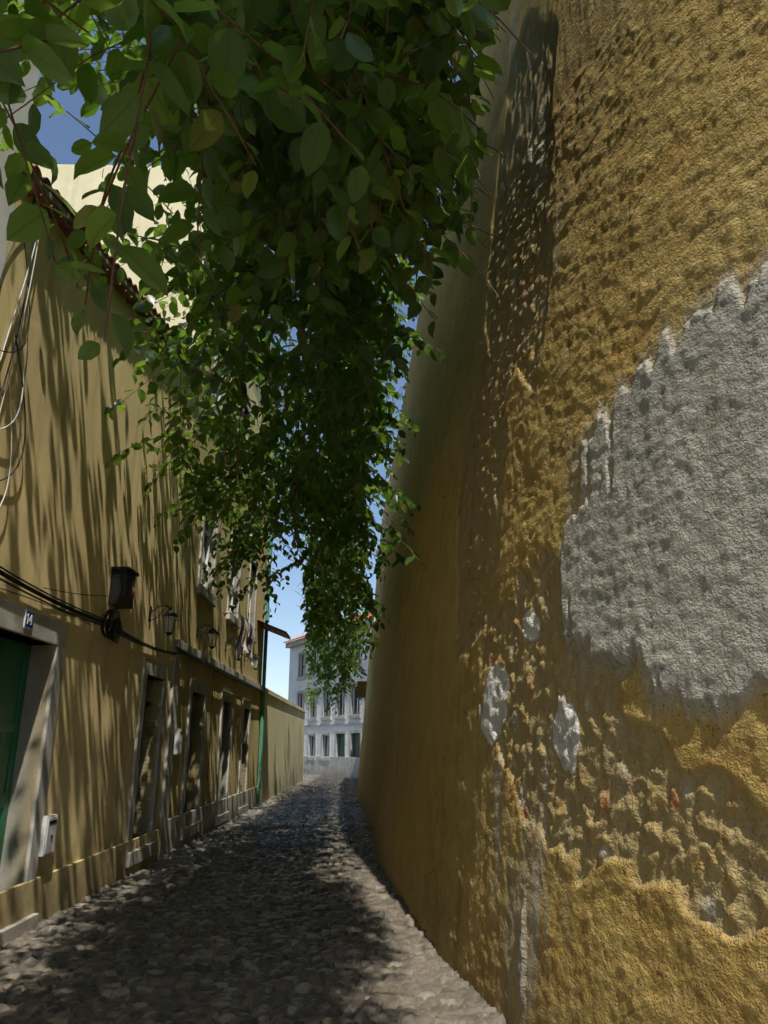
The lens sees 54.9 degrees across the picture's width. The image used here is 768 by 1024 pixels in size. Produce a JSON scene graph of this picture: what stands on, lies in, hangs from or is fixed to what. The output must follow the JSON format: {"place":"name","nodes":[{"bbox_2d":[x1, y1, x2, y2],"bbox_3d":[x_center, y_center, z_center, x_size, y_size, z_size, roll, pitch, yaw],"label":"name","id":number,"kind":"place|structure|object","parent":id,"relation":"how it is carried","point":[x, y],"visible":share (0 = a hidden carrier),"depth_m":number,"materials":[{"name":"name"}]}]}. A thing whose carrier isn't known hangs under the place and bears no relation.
{"place":"outdoors","nodes":[
{"label":"outdoors","id":0,"kind":"place"},
{"bbox_2d":[0,195,194,888],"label":"house wall","id":1,"kind":"structure","parent":0,"point":[76,516],"depth_m":7.40,"materials":[{"name":"yellow paint"}]},
{"bbox_2d":[0,597,168,946],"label":"house stone frames","id":2,"kind":"structure","parent":1,"relation":"attached to","point":[30,901],"depth_m":6.58,"materials":[{"name":"grey stone"}]},
{"bbox_2d":[23,609,34,629],"bbox_3d":[-2.934,0.890,6.116,0.019,0.150,0.150,0,-18,0],"label":"house number plaque","id":3,"kind":"object","parent":2,"relation":"attached to","point":[28,619],"visible":1,"depth_m":6.09,"materials":[{"name":"blue ceramic"}]},
{"bbox_2d":[159,245,274,820],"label":"house wall","id":4,"kind":"structure","parent":0,"point":[194,609],"depth_m":13.62,"materials":[{"name":"yellow paint"}]},
{"bbox_2d":[184,701,192,812],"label":"house doors","id":5,"kind":"structure","parent":4,"relation":"in","point":[188,756],"depth_m":12.46,"materials":[{"name":"brown wood"}]},
{"bbox_2d":[174,646,263,780],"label":"house cables","id":6,"kind":"object","parent":4,"relation":"attached to","point":[185,653],"visible":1,"depth_m":13.10,"materials":[{"name":"black rubber"}]},
{"bbox_2d":[159,265,283,857],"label":"house stone trim","id":7,"kind":"structure","parent":4,"relation":"attached to","point":[180,830],"depth_m":12.76,"materials":[{"name":"grey stone"}]},
{"bbox_2d":[200,352,252,625],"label":"house windows","id":8,"kind":"structure","parent":4,"relation":"in","point":[206,544],"depth_m":13.63,"materials":[{"name":"white glass"}]},
{"bbox_2d":[256,413,290,804],"bbox_3d":[-2.864,1.797,19.833,0.776,11.500,1.315,0,-18,0],"label":"house downpipe","id":9,"kind":"object","parent":4,"relation":"attached to","point":[267,627],"visible":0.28,"depth_m":19.34,"materials":[{"name":"green metal"}]},
{"bbox_2d":[0,773,506,1023],"label":"cobblestone street","id":10,"kind":"structure","parent":0,"point":[288,906],"depth_m":5.68,"materials":[{"name":"grey stone"}]},
{"bbox_2d":[260,693,304,803],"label":"cream garden wall","id":11,"kind":"structure","parent":10,"relation":"on","point":[283,749],"depth_m":23.66,"materials":[{"name":"paint"}]},
{"bbox_2d":[257,687,305,772],"bbox_3d":[-3.548,8.103,25.650,0.500,2.970,13.610,0,-18,-1],"label":"wall coping","id":12,"kind":"object","parent":11,"relation":"on","point":[276,696],"visible":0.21,"depth_m":22.92,"materials":[{"name":"beige paint"}]},
{"bbox_2d":[36,0,477,699],"label":"sky","id":13,"kind":"structure","parent":0,"point":[57,133],"materials":[{"name":"blue"}]},
{"bbox_2d":[301,656,331,709],"bbox_3d":[-2.798,6.371,26.901,1.295,1.514,9.040,0,-18,0],"label":"garden shrub","id":14,"kind":"object","parent":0,"point":[313,697],"depth_m":28.20,"materials":[{"name":"green plant"}]},
{"bbox_2d":[288,627,371,756],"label":"building","id":15,"kind":"structure","parent":0,"point":[295,685],"depth_m":38.93,"materials":[{"name":"white paint"}]},
{"bbox_2d":[285,620,369,777],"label":"house stone trim","id":16,"kind":"structure","parent":15,"relation":"attached to","point":[336,765],"depth_m":37.70,"materials":[{"name":"grey stone"}]},
{"bbox_2d":[283,612,371,642],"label":"tiled roof","id":17,"kind":"structure","parent":15,"relation":"on","point":[302,636],"depth_m":42.46,"materials":[{"name":"tile"}]},
{"bbox_2d":[299,643,359,756],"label":"windows","id":18,"kind":"structure","parent":15,"relation":"in","point":[356,747],"depth_m":37.81,"materials":[{"name":"grey glass"}]},
{"bbox_2d":[357,517,382,697],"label":"building","id":19,"kind":"structure","parent":0,"point":[361,688],"depth_m":28.73,"materials":[{"name":"white paint"}]},
{"bbox_3d":[-6.532,-2.250,8.918,7.069,1.996,6.138,0,-18,0],"label":"house","id":20,"kind":"object","parent":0,"visible":0},
{"bbox_2d":[0,636,30,864],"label":"green door","id":21,"kind":"structure","parent":20,"relation":"attached to","point":[14,660],"depth_m":6.29,"materials":[{"name":"paint"}]},
{"bbox_2d":[38,814,57,856],"bbox_3d":[-2.949,2.829,6.479,0.088,0.320,0.221,0,-18,0],"label":"meter box","id":22,"kind":"object","parent":20,"relation":"attached to","point":[48,835],"visible":0.95,"depth_m":6.42,"materials":[{"name":"white metal"}]},
{"bbox_2d":[0,196,181,654],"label":"wall cables","id":23,"kind":"object","parent":20,"relation":"attached to","point":[56,602],"depth_m":6.00,"materials":[{"name":"black rubber"}]},
{"bbox_2d":[14,165,204,372],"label":"roof tiles","id":24,"kind":"object","parent":20,"relation":"attached to","point":[68,230],"visible":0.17,"depth_m":7.45,"materials":[{"name":"brown tile"}]},
{"bbox_2d":[29,173,200,370],"bbox_3d":[-2.963,-2.486,9.068,0.110,1.516,6.000,0,-18,-1],"label":"roof eave","id":25,"kind":"object","parent":20,"relation":"attached to","point":[51,198],"visible":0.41,"depth_m":6.93,"materials":[{"name":"stone"}]},
{"bbox_2d":[101,566,138,643],"bbox_3d":[-2.913,1.014,8.107,0.208,0.819,0.613,0,-18,0],"label":"electric junction box","id":26,"kind":"object","parent":20,"relation":"attached to","point":[122,588],"visible":0.99,"depth_m":8.14,"materials":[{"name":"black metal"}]},
{"bbox_2d":[132,680,147,838],"bbox_3d":[-3.273,3.178,9.514,0.045,2.060,0.830,0,-18,-1],"label":"green door","id":27,"kind":"structure","parent":20,"relation":"attached to","point":[140,759],"depth_m":9.89,"materials":[{"name":"paint"}]},
{"bbox_2d":[148,605,178,634],"bbox_3d":[-2.859,1.396,9.578,0.366,0.398,0.220,0,-18,0],"label":"wall lantern","id":28,"kind":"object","parent":20,"relation":"attached to","point":[170,612],"depth_m":9.57,"materials":[{"name":"black metal"}]},
{"bbox_2d":[173,729,182,754],"bbox_3d":[-3.036,3.386,10.907,0.088,0.360,0.201,0,-18,0],"label":"meter box","id":29,"kind":"object","parent":20,"relation":"attached to","point":[178,741],"visible":0.95,"depth_m":10.84,"materials":[{"name":"white metal"}]},
{"label":"ground surface","id":30,"kind":"structure","parent":0,"visible":0},
{"bbox_2d":[0,0,38,284],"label":"white neighbour house","id":31,"kind":"structure","parent":30,"relation":"on","point":[30,79],"depth_m":5.80,"materials":[{"name":"paint"}]},
{"bbox_2d":[33,164,204,771],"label":"house side walls","id":32,"kind":"structure","parent":30,"relation":"on","point":[69,188],"depth_m":13.15,"materials":[{"name":"beige paint"}]},
{"bbox_2d":[196,625,218,648],"bbox_3d":[-2.913,2.055,12.202,0.366,0.398,0.220,0,-18,0],"label":"wall lantern","id":33,"kind":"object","parent":32,"relation":"attached to","point":[213,630],"depth_m":12.19,"materials":[{"name":"black metal"}]},
{"bbox_2d":[225,640,243,660],"bbox_3d":[-2.964,2.746,14.657,0.366,0.398,0.220,0,-18,0],"label":"wall lantern","id":34,"kind":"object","parent":32,"relation":"attached to","point":[235,647],"depth_m":14.64,"materials":[{"name":"black metal"}]},
{"bbox_2d":[237,613,254,665],"bbox_3d":[-2.978,2.673,15.307,0.361,0.808,2.216,0,-18,-1],"label":"laundry on line","id":35,"kind":"object","parent":32,"relation":"attached to","point":[248,646],"visible":0.99,"depth_m":15.22,"materials":[{"name":"white fabric"}]},
{"bbox_2d":[244,652,259,669],"bbox_3d":[-3.010,3.399,16.863,0.366,0.398,0.220,0,-18,0],"label":"wall lantern","id":36,"kind":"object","parent":32,"relation":"attached to","point":[255,657],"depth_m":16.83,"materials":[{"name":"black metal"}]},
{"bbox_2d":[357,0,767,1023],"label":"retaining wall","id":37,"kind":"structure","parent":30,"relation":"on","point":[563,782],"depth_m":4.14,"materials":[{"name":"yellow paint"}]},
{"bbox_2d":[0,0,530,715],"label":"hanging vine","id":38,"kind":"object","parent":37,"relation":"hanging from","point":[222,52],"depth_m":3.79,"materials":[{"name":"green plant"}]}
]}

